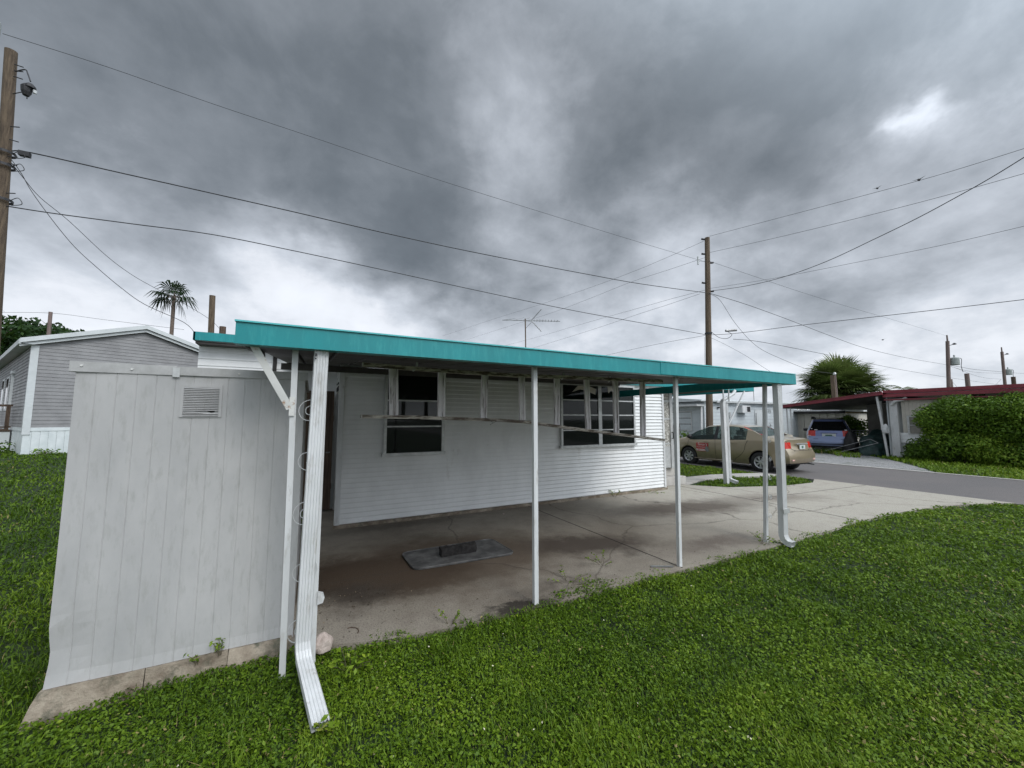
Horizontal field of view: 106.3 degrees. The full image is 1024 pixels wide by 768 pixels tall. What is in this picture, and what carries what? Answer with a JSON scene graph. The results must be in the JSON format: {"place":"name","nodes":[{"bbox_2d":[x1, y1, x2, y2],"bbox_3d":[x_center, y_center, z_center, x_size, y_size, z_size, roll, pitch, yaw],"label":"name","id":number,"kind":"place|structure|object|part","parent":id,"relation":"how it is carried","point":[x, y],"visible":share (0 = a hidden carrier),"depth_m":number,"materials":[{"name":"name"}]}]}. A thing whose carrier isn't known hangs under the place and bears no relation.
{"place":"outdoors","nodes":[
{"label":"outdoors","id":0,"kind":"place"},
{"bbox_2d":[0,451,1023,767],"bbox_3d":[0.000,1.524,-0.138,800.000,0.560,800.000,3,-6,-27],"label":"ground","id":1,"kind":"structure","parent":0,"point":[434,709],"depth_m":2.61,"materials":[{"name":"green plant"}]},
{"bbox_2d":[0,404,12,450],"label":"deck","id":2,"kind":"structure","parent":1,"relation":"on","point":[4,433],"depth_m":14.83,"materials":[{"name":"white wood"}]},
{"bbox_2d":[0,440,15,452],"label":"shrub","id":3,"kind":"object","parent":1,"relation":"on","point":[7,443],"visible":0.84,"depth_m":13.78,"materials":[{"name":"green plant"}]},
{"bbox_2d":[0,23,36,344],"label":"utility pole","id":4,"kind":"object","parent":1,"relation":"on","point":[8,87],"visible":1,"depth_m":8.96,"materials":[{"name":"brown wood"}]},
{"bbox_2d":[12,160,192,329],"bbox_3d":[-10.220,-3.246,9.820,3.618,3.852,0.223,3,-6,-30],"label":"service drop","id":5,"kind":"object","parent":4,"relation":"attached to","point":[85,257],"visible":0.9,"depth_m":9.63,"materials":[{"name":"black rubber"}]},
{"bbox_2d":[14,166,220,329],"bbox_3d":[-12.407,-3.769,12.985,0.283,2.094,8.305,1,-5,-8],"label":"service drop","id":6,"kind":"object","parent":4,"relation":"attached to","point":[99,249],"visible":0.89,"depth_m":11.16,"materials":[{"name":"black rubber"}]},
{"bbox_2d":[4,34,703,261],"bbox_3d":[-1.074,-7.205,14.264,24.205,1.068,0.047,3,-6,-26],"label":"power line","id":7,"kind":"object","parent":4,"relation":"attached to","point":[310,136],"visible":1,"depth_m":11.71,"materials":[{"name":"black metal"}]},
{"bbox_2d":[6,206,705,334],"bbox_3d":[-0.973,-3.402,14.239,24.234,0.889,0.066,3,-6,-26],"label":"cable","id":8,"kind":"object","parent":4,"relation":"attached to","point":[314,255],"visible":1,"depth_m":11.56,"materials":[{"name":"black metal"}]},
{"bbox_2d":[11,150,705,292],"bbox_3d":[-0.943,-4.953,14.258,24.021,0.325,0.072,3,-6,-26],"label":"cable","id":9,"kind":"object","parent":4,"relation":"attached to","point":[321,218],"visible":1,"depth_m":11.62,"materials":[{"name":"black rubber"}]},
{"bbox_2d":[0,311,45,355],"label":"dense tree","id":10,"kind":"object","parent":1,"relation":"on","point":[21,331],"visible":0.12,"depth_m":37.60,"materials":[{"name":"green plant"}]},
{"bbox_2d":[2,322,84,348],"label":"dense tree","id":11,"kind":"object","parent":1,"relation":"on","point":[55,329],"visible":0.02,"depth_m":40.33,"materials":[{"name":"green plant"}]},
{"bbox_2d":[29,448,60,455],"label":"foundation plant","id":12,"kind":"object","parent":1,"relation":"on","point":[40,450],"visible":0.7,"depth_m":13.43,"materials":[{"name":"green plant"}]},
{"bbox_2d":[46,312,52,334],"bbox_3d":[-36.031,-0.812,29.648,0.240,9.654,0.386,0,-5,-1],"label":"utility pole","id":13,"kind":"object","parent":1,"relation":"on","point":[49,322],"visible":0.24,"depth_m":29.87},
{"bbox_2d":[2,312,183,329],"bbox_3d":[-33.228,-4.924,29.984,15.210,1.362,0.058,0,-5,0],"label":"power line","id":14,"kind":"object","parent":13,"relation":"attached to","point":[66,314],"visible":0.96,"depth_m":29.99,"materials":[{"name":"black rubber"}]},
{"bbox_2d":[0,325,198,454],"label":"neighbour home","id":15,"kind":"object","parent":1,"relation":"on","point":[37,380],"visible":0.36,"depth_m":14.15,"materials":[{"name":"grey plastic"}]},
{"bbox_2d":[0,379,5,410],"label":"window","id":16,"kind":"structure","parent":15,"relation":"in","point":[3,384],"depth_m":17.96,"materials":[{"name":"white glass"}]},
{"bbox_2d":[3,376,9,410],"bbox_3d":[-22.402,0.433,17.029,0.900,1.500,0.034,-3,-6,34],"label":"window","id":17,"kind":"structure","parent":15,"relation":"in","point":[8,378],"depth_m":16.90,"materials":[{"name":"white glass"}]},
{"bbox_2d":[0,450,302,739],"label":"back lawn","id":18,"kind":"structure","parent":1,"relation":"on","point":[26,669],"depth_m":4.16,"materials":[{"name":"green plant"}]},
{"bbox_2d":[18,361,308,732],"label":"storage shed","id":19,"kind":"structure","parent":1,"relation":"on","point":[170,552],"depth_m":2.64,"materials":[{"name":"metal"}]},
{"bbox_2d":[209,637,225,656],"bbox_3d":[-2.061,1.842,2.678,0.086,0.113,0.098,0,-5,-1],"label":"weed","id":20,"kind":"object","parent":19,"relation":"attached to","point":[216,646],"visible":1,"depth_m":2.68,"materials":[{"name":"green plant"}]},
{"bbox_2d":[143,280,197,334],"bbox_3d":[-21.281,-1.495,23.870,2.384,9.980,2.705,-1,-5,10],"label":"fan palm","id":21,"kind":"object","parent":1,"relation":"on","point":[173,290],"visible":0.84,"depth_m":23.92,"materials":[{"name":"green plant"}]},
{"bbox_2d":[183,653,199,665],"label":"weed","id":22,"kind":"object","parent":1,"relation":"on","point":[193,660],"visible":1,"depth_m":2.60,"materials":[{"name":"green plant"}]},
{"bbox_2d":[208,295,215,332],"bbox_3d":[-12.605,-0.443,15.992,0.229,6.480,0.819,2,-6,-22],"label":"utility pole","id":23,"kind":"object","parent":1,"relation":"on","point":[211,318],"visible":0.23,"depth_m":15.92,"materials":[{"name":"brown wood"}]},
{"bbox_2d":[219,326,225,333],"bbox_3d":[-13.575,0.130,17.842,0.276,5.657,0.418,1,-5,-11],"label":"utility pole","id":24,"kind":"object","parent":1,"relation":"on","point":[222,330],"visible":0.09,"depth_m":17.91,"materials":[{"name":"brown wood"}]},
{"bbox_2d":[315,632,332,653],"bbox_3d":[-1.360,1.854,2.766,0.120,0.120,0.103,0,-5,-5],"label":"rock","id":25,"kind":"object","parent":1,"relation":"on","point":[324,641],"visible":0.84,"depth_m":2.74,"materials":[{"name":"beige stone"}]},
{"bbox_2d":[313,712,339,733],"bbox_3d":[-0.979,1.841,2.066,0.118,0.106,0.147,-2,-6,25],"label":"weed","id":26,"kind":"object","parent":1,"relation":"on","point":[332,724],"visible":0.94,"depth_m":2.06,"materials":[{"name":"green plant"}]},
{"bbox_2d":[325,646,374,676],"bbox_3d":[-1.086,1.859,2.548,0.341,0.139,0.243,-3,-6,26],"label":"weed","id":27,"kind":"object","parent":1,"relation":"on","point":[355,660],"visible":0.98,"depth_m":2.56,"materials":[{"name":"green plant"}]},
{"bbox_2d":[177,616,751,765],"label":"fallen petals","id":28,"kind":"object","parent":1,"relation":"on","point":[542,721],"visible":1,"depth_m":2.04,"materials":[{"name":"plant"}]},
{"bbox_2d":[697,237,736,426],"bbox_3d":[10.524,-2.112,19.548,1.743,11.134,0.343,-1,-5,9],"label":"utility pole","id":29,"kind":"object","parent":1,"relation":"on","point":[708,361],"visible":0.85,"depth_m":19.61,"materials":[{"name":"brown wood"}]},
{"bbox_2d":[467,258,702,339],"bbox_3d":[0.321,-6.519,41.013,0.102,3.664,46.175,2,-6,-25],"label":"power line","id":30,"kind":"object","parent":29,"relation":"attached to","point":[604,292],"visible":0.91,"depth_m":26.67,"materials":[{"name":"black metal"}]},
{"bbox_2d":[495,241,702,318],"bbox_3d":[-0.458,-7.640,41.081,0.146,3.991,46.861,3,-6,-27],"label":"power line","id":31,"kind":"object","parent":29,"relation":"attached to","point":[609,280],"visible":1,"depth_m":26.38,"materials":[{"name":"black metal"}]},
{"bbox_2d":[509,290,703,344],"bbox_3d":[3.211,-5.193,40.802,0.036,4.627,44.205,2,-5,-17],"label":"power line","id":32,"kind":"object","parent":29,"relation":"attached to","point":[626,311],"visible":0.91,"depth_m":25.17,"materials":[{"name":"black rubber"}]},
{"bbox_2d":[541,294,697,345],"bbox_3d":[5.218,-3.966,29.805,0.037,0.584,22.226,2,-6,-23],"label":"service drop","id":33,"kind":"object","parent":29,"relation":"attached to","point":[628,317],"visible":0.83,"depth_m":23.93,"materials":[{"name":"black rubber"}]},
{"bbox_2d":[710,293,945,364],"bbox_3d":[31.606,-3.230,33.333,51.250,0.726,0.165,3,-6,-32],"label":"cable","id":34,"kind":"object","parent":29,"relation":"attached to","point":[811,328],"visible":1,"depth_m":25.51,"materials":[{"name":"black metal"}]},
{"bbox_2d":[710,261,945,335],"bbox_3d":[31.685,-6.112,33.414,50.970,1.982,0.048,3,-6,-32],"label":"power line","id":35,"kind":"object","parent":29,"relation":"attached to","point":[811,295],"visible":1,"depth_m":26.32,"materials":[{"name":"black metal"}]},
{"bbox_2d":[734,339,997,384],"bbox_3d":[45.081,-1.038,40.660,80.258,1.446,0.063,3,-6,-32],"label":"cable","id":36,"kind":"object","parent":29,"relation":"attached to","point":[841,357],"visible":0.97,"depth_m":25.73,"materials":[{"name":"black rubber"}]},
{"bbox_2d":[709,226,1023,288],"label":"power line","id":37,"kind":"object","parent":29,"relation":"attached to","point":[880,257],"visible":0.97,"depth_m":14.15,"materials":[{"name":"black metal"}]},
{"bbox_2d":[712,148,1023,235],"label":"power line","id":38,"kind":"object","parent":29,"relation":"attached to","point":[882,190],"visible":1,"depth_m":14.12,"materials":[{"name":"black metal"}]},
{"bbox_2d":[713,157,1023,290],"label":"cable","id":39,"kind":"object","parent":29,"relation":"attached to","point":[892,230],"visible":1,"depth_m":11.66,"materials":[{"name":"black rubber"}]},
{"bbox_2d":[714,173,1023,251],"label":"power line","id":40,"kind":"object","parent":29,"relation":"attached to","point":[880,212],"visible":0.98,"depth_m":14.23,"materials":[{"name":"black metal"}]},
{"bbox_2d":[715,299,1023,334],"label":"cable","id":41,"kind":"object","parent":29,"relation":"attached to","point":[879,316],"visible":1,"depth_m":14.41,"materials":[{"name":"black rubber"}]},
{"bbox_2d":[720,389,744,483],"bbox_3d":[5.977,1.367,10.174,1.072,2.468,0.242,3,-6,-27],"label":"porch post","id":42,"kind":"object","parent":1,"relation":"on","point":[725,440],"visible":0.91,"depth_m":9.99,"materials":[{"name":"white metal"}]},
{"bbox_2d":[672,392,798,437],"bbox_3d":[13.449,2.252,26.328,10.400,3.650,6.860,3,-6,-27],"label":"white home","id":43,"kind":"object","parent":1,"relation":"on","point":[692,415],"visible":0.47,"depth_m":22.76,"materials":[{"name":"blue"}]},
{"bbox_2d":[679,411,691,430],"bbox_3d":[10.168,2.164,22.570,0.042,1.150,0.920,3,-6,-27],"label":"window","id":44,"kind":"structure","parent":43,"relation":"in","point":[685,417],"depth_m":22.51,"materials":[{"name":"white paint"}]},
{"bbox_2d":[755,410,761,425],"bbox_3d":[15.407,2.104,23.857,1.000,1.000,0.015,3,-6,-27],"label":"window","id":45,"kind":"structure","parent":43,"relation":"in","point":[759,412],"depth_m":23.79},
{"bbox_2d":[697,475,811,486],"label":"island grass","id":46,"kind":"structure","parent":1,"relation":"on","point":[794,481],"depth_m":10.08,"materials":[{"name":"green plant"}]},
{"bbox_2d":[793,410,867,444],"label":"carport","id":47,"kind":"structure","parent":1,"relation":"on","point":[805,418],"depth_m":24.76,"materials":[{"name":"white paint"}]},
{"bbox_2d":[830,372,837,397],"bbox_3d":[20.102,0.551,23.928,0.310,2.534,0.642,-4,-7,38],"label":"service mast","id":48,"kind":"object","parent":47,"relation":"on","point":[834,391],"visible":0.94,"depth_m":23.89,"materials":[{"name":"brown wood"}]},
{"bbox_2d":[710,294,825,372],"bbox_3d":[14.986,-2.621,21.937,11.032,3.538,0.350,2,-6,-25],"label":"service drop","id":49,"kind":"object","parent":48,"relation":"attached to","point":[761,349],"visible":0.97,"depth_m":21.63,"materials":[{"name":"black metal"}]},
{"bbox_2d":[789,352,895,421],"bbox_3d":[24.409,0.837,28.902,7.011,6.874,6.738,3,-6,-27],"label":"fan palm","id":50,"kind":"object","parent":1,"relation":"on","point":[853,379],"visible":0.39,"depth_m":27.69,"materials":[{"name":"green plant"}]},
{"bbox_2d":[837,414,868,438],"bbox_3d":[19.494,2.635,22.352,2.368,1.792,2.458,3,-6,-27],"label":"shrub","id":51,"kind":"object","parent":1,"relation":"on","point":[856,424],"visible":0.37,"depth_m":21.58,"materials":[{"name":"green plant"}]},
{"bbox_2d":[859,429,889,446],"bbox_3d":[17.477,2.744,18.303,1.849,1.176,1.122,3,-6,-27],"label":"tarp heap","id":52,"kind":"object","parent":1,"relation":"on","point":[876,434],"visible":0.29,"depth_m":17.98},
{"bbox_2d":[783,384,1023,463],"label":"maroon home","id":53,"kind":"object","parent":1,"relation":"on","point":[892,410],"visible":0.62,"depth_m":16.67,"materials":[{"name":"white"}]},
{"bbox_2d":[882,424,889,432],"bbox_3d":[16.342,1.945,16.816,0.289,0.410,0.235,1,-5,-11],"label":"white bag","id":54,"kind":"object","parent":53,"relation":"hanging from","point":[885,429],"visible":1,"depth_m":16.73,"materials":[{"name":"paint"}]},
{"bbox_2d":[907,416,945,434],"bbox_3d":[17.230,1.682,15.629,0.040,0.800,1.650,3,-6,-27],"label":"window","id":55,"kind":"structure","parent":53,"relation":"in","point":[912,429],"depth_m":16.23,"materials":[{"name":"metal"}]},
{"bbox_2d":[964,373,970,385],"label":"utility pole","id":56,"kind":"object","parent":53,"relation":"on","point":[967,378],"visible":0.22,"depth_m":49.78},
{"bbox_2d":[1011,377,1015,383],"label":"utility pole","id":57,"kind":"object","parent":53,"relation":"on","point":[1013,380],"visible":0.14,"depth_m":60.08,"materials":[{"name":"brown wood"}]},
{"bbox_2d":[889,385,917,389],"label":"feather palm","id":58,"kind":"object","parent":1,"relation":"on","point":[898,387],"visible":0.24,"depth_m":55.22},
{"bbox_2d":[811,462,1023,480],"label":"kerb","id":59,"kind":"structure","parent":1,"relation":"on","point":[923,471],"depth_m":11.94,"materials":[{"name":"grey concrete"}]},
{"bbox_2d":[945,335,962,386],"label":"transformer pole","id":60,"kind":"object","parent":1,"relation":"on","point":[953,360],"visible":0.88,"depth_m":46.74,"materials":[{"name":"grey wood"}]},
{"bbox_2d":[900,391,1023,467],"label":"hedge","id":61,"kind":"object","parent":1,"relation":"on","point":[988,429],"visible":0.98,"depth_m":14.09,"materials":[{"name":"green plant"}]},
{"bbox_2d":[1000,347,1013,384],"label":"transformer pole","id":62,"kind":"object","parent":1,"relation":"on","point":[1007,371],"visible":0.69,"depth_m":61.67,"materials":[{"name":"grey wood"}]},
{"bbox_2d":[0,0,1023,409],"label":"sky","id":63,"kind":"structure","parent":0,"point":[669,125],"materials":[{"name":"grey"}]},
{"bbox_2d":[289,479,1015,654],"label":"driveway","id":64,"kind":"structure","parent":0,"point":[371,563],"depth_m":5.02,"materials":[{"name":"concrete"}]},
{"bbox_2d":[438,609,459,624],"bbox_3d":[-0.486,1.892,3.120,0.129,0.095,0.275,5,-7,-44],"label":"weed","id":65,"kind":"object","parent":64,"relation":"on","point":[456,616],"visible":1,"depth_m":3.11,"materials":[{"name":"green plant"}]},
{"bbox_2d":[402,539,512,569],"bbox_3d":[-0.656,2.064,4.683,1.244,0.023,0.658,3,-6,-27],"label":"floor mat","id":66,"kind":"object","parent":64,"relation":"on","point":[424,558],"visible":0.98,"depth_m":4.59,"materials":[{"name":"grey rubber"}]},
{"bbox_2d":[439,541,476,556],"bbox_3d":[-0.658,2.002,4.672,0.448,0.105,0.136,3,-6,-27],"label":"charred block","id":67,"kind":"object","parent":66,"relation":"on","point":[457,549],"depth_m":4.63,"materials":[{"name":"black wood"}]},
{"bbox_2d":[193,331,753,529],"bbox_3d":[-0.094,1.055,10.159,12.728,3.065,5.380,3,-6,-27],"label":"mobile home","id":68,"kind":"object","parent":64,"relation":"on","point":[378,471],"visible":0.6,"depth_m":6.89,"materials":[{"name":"white metal"}]},
{"bbox_2d":[302,391,334,511],"bbox_3d":[-3.580,1.167,6.753,0.770,2.110,0.127,3,-6,-27],"label":"door","id":69,"kind":"structure","parent":68,"relation":"in","point":[330,394],"depth_m":6.89,"materials":[{"name":"metal"}]},
{"bbox_2d":[381,375,444,456],"bbox_3d":[-1.618,0.497,6.426,1.040,1.375,0.075,3,-6,-27],"label":"window","id":70,"kind":"structure","parent":68,"relation":"in","point":[417,395],"depth_m":6.41,"materials":[{"name":"glass"}]},
{"bbox_2d":[503,309,559,346],"bbox_3d":[0.498,-1.245,10.823,1.534,1.828,1.072,-2,-6,23],"label":"tv antenna","id":71,"kind":"object","parent":68,"relation":"attached to","point":[525,320],"visible":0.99,"depth_m":10.99,"materials":[{"name":"grey metal"}]},
{"bbox_2d":[559,384,636,448],"bbox_3d":[1.880,0.671,8.231,2.060,1.335,0.075,3,-6,-27],"label":"window","id":72,"kind":"structure","parent":68,"relation":"in","point":[572,411],"depth_m":8.17,"materials":[{"name":"glass"}]},
{"bbox_2d":[234,319,795,732],"bbox_3d":[0.092,0.891,5.821,6.497,2.813,5.449,3,-6,-27],"label":"carport","id":73,"kind":"object","parent":64,"relation":"on","point":[321,352],"visible":0.98,"depth_m":3.21,"materials":[{"name":"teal metal"}]},
{"bbox_2d":[360,362,664,440],"bbox_3d":[0.626,0.276,4.462,4.355,0.939,1.118,3,-6,-27],"label":"hanging wood frame","id":74,"kind":"object","parent":73,"relation":"hanging from","point":[393,391],"visible":0.98,"depth_m":4.75,"materials":[{"name":"white wood"}]},
{"bbox_2d":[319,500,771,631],"bbox_3d":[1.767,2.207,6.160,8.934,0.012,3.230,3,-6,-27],"label":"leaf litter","id":75,"kind":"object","parent":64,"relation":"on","point":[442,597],"visible":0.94,"depth_m":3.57,"materials":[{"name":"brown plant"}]},
{"bbox_2d":[548,565,593,586],"bbox_3d":[0.635,1.958,3.862,0.524,0.098,0.338,-4,-6,34],"label":"weed","id":76,"kind":"object","parent":64,"relation":"on","point":[582,578],"visible":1,"depth_m":3.86,"materials":[{"name":"green plant"}]},
{"bbox_2d":[585,549,611,565],"bbox_3d":[0.974,1.988,4.378,0.303,0.132,0.271,0,-5,-4],"label":"weed","id":77,"kind":"object","parent":64,"relation":"on","point":[603,550],"visible":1,"depth_m":4.37,"materials":[{"name":"green plant"}]},
{"bbox_2d":[650,565,673,566],"bbox_3d":[1.671,2.033,4.282,0.251,0.010,0.022,0,-5,1],"label":"metal strip","id":78,"kind":"object","parent":64,"relation":"on","point":[659,566],"visible":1,"depth_m":4.27,"materials":[{"name":"metal"}]},
{"bbox_2d":[529,485,863,567],"bbox_3d":[4.809,2.371,7.921,8.605,0.004,3.840,3,-6,-27],"label":"driveway joint","id":79,"kind":"object","parent":64,"relation":"on","point":[703,490],"visible":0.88,"depth_m":6.49,"materials":[{"name":"grey concrete"}]},
{"bbox_2d":[751,531,773,544],"bbox_3d":[3.317,2.047,5.093,0.314,0.142,0.215,-1,-5,12],"label":"weed","id":80,"kind":"object","parent":64,"relation":"on","point":[759,537],"visible":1,"depth_m":5.08,"materials":[{"name":"green plant"}]},
{"bbox_2d":[680,464,753,476],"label":"roadside grass","id":81,"kind":"structure","parent":0,"point":[706,469],"depth_m":12.25,"materials":[{"name":"green plant"}]},
{"bbox_2d":[682,473,775,484],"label":"walkway","id":82,"kind":"structure","parent":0,"point":[692,480],"depth_m":11.03,"materials":[{"name":"grey concrete"}]},
{"bbox_2d":[666,468,685,485],"bbox_3d":[3.838,2.351,9.917,0.900,0.400,0.820,3,-6,-27],"label":"porch step","id":83,"kind":"object","parent":82,"relation":"on","point":[670,476],"visible":0.17,"depth_m":9.69,"materials":[{"name":"grey concrete"}]},
{"bbox_2d":[663,393,674,467],"bbox_3d":[3.841,1.129,9.717,0.660,2.000,0.172,3,-6,-27],"label":"screen door","id":84,"kind":"structure","parent":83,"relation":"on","point":[669,432],"depth_m":9.80,"materials":[{"name":"metal"}]},
{"bbox_2d":[680,457,1023,504],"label":"road","id":85,"kind":"structure","parent":0,"point":[1011,491],"depth_m":10.41,"materials":[{"name":"grey asphalt"}]},
{"bbox_2d":[679,424,814,471],"bbox_3d":[7.956,2.190,13.759,2.093,1.483,4.522,3,-6,-27],"label":"parked car","id":86,"kind":"object","parent":85,"relation":"on","point":[746,444],"visible":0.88,"depth_m":12.69,"materials":[{"name":"beige paint"}]},
{"bbox_3d":[6.981,1.793,14.063,0.197,0.509,0.990,3,-6,-27],"label":"side window","id":87,"kind":"part","parent":86,"relation":"part of","materials":[{"name":"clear glass"}]},
{"bbox_3d":[7.500,1.676,13.071,0.198,0.472,1.020,3,-6,-27],"label":"side window","id":88,"kind":"part","parent":86,"relation":"part of","materials":[{"name":"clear glass"}]},
{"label":"rear window","id":89,"kind":"part","parent":86,"relation":"part of","materials":[{"name":"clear glass"}]},
{"bbox_2d":[813,447,932,471],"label":"gravel drive","id":90,"kind":"structure","parent":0,"point":[872,461],"depth_m":15.13,"materials":[{"name":"grey gravel"}]},
{"bbox_2d":[803,417,855,451],"bbox_3d":[17.292,2.708,20.944,2.290,1.774,4.515,-4,-7,39],"label":"parked car","id":91,"kind":"object","parent":90,"relation":"on","point":[828,433],"visible":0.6,"depth_m":19.40,"materials":[{"name":"blue metal"}]},
{"bbox_3d":[17.013,2.262,20.645,1.757,0.635,3.410,-4,-7,39],"label":"window glass","id":92,"kind":"part","parent":91,"relation":"part of","materials":[{"name":"black glass"}]},
{"bbox_2d":[812,444,860,457],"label":"drive weeds","id":93,"kind":"object","parent":90,"relation":"on","point":[845,453],"visible":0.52,"depth_m":17.80,"materials":[{"name":"green plant"}]},
{"bbox_2d":[843,430,859,449],"bbox_3d":[16.477,2.722,18.683,0.583,0.939,0.584,3,-6,-27],"label":"bin bag","id":94,"kind":"object","parent":90,"relation":"on","point":[850,437],"visible":0.87,"depth_m":18.54,"materials":[{"name":"black plastic"}]},
{"bbox_2d":[826,439,877,452],"bbox_3d":[15.755,2.909,17.856,1.896,0.744,0.233,-5,-7,44],"label":"metal rack","id":95,"kind":"object","parent":90,"relation":"on","point":[858,447],"visible":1,"depth_m":17.68,"materials":[{"name":"metal"}]},
{"bbox_2d":[858,438,890,456],"bbox_3d":[16.663,2.901,17.656,1.132,0.796,1.210,-5,-7,43],"label":"tarp heap","id":96,"kind":"object","parent":90,"relation":"on","point":[878,449],"visible":0.69,"depth_m":17.37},
{"bbox_2d":[869,454,1023,479],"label":"verge grass","id":97,"kind":"structure","parent":0,"point":[983,468],"depth_m":12.74,"materials":[{"name":"green plant"}]},
{"bbox_3d":[9.208,3.585,23.186,0.900,0.430,3.900,3,-6,-27],"label":"flower bed","id":98,"kind":"object","parent":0,"visible":0},
{"bbox_2d":[679,430,687,437],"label":"garden plant","id":99,"kind":"object","parent":98,"relation":"on","point":[684,434],"visible":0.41,"depth_m":21.95,"materials":[{"name":"green plant"}]}
]}

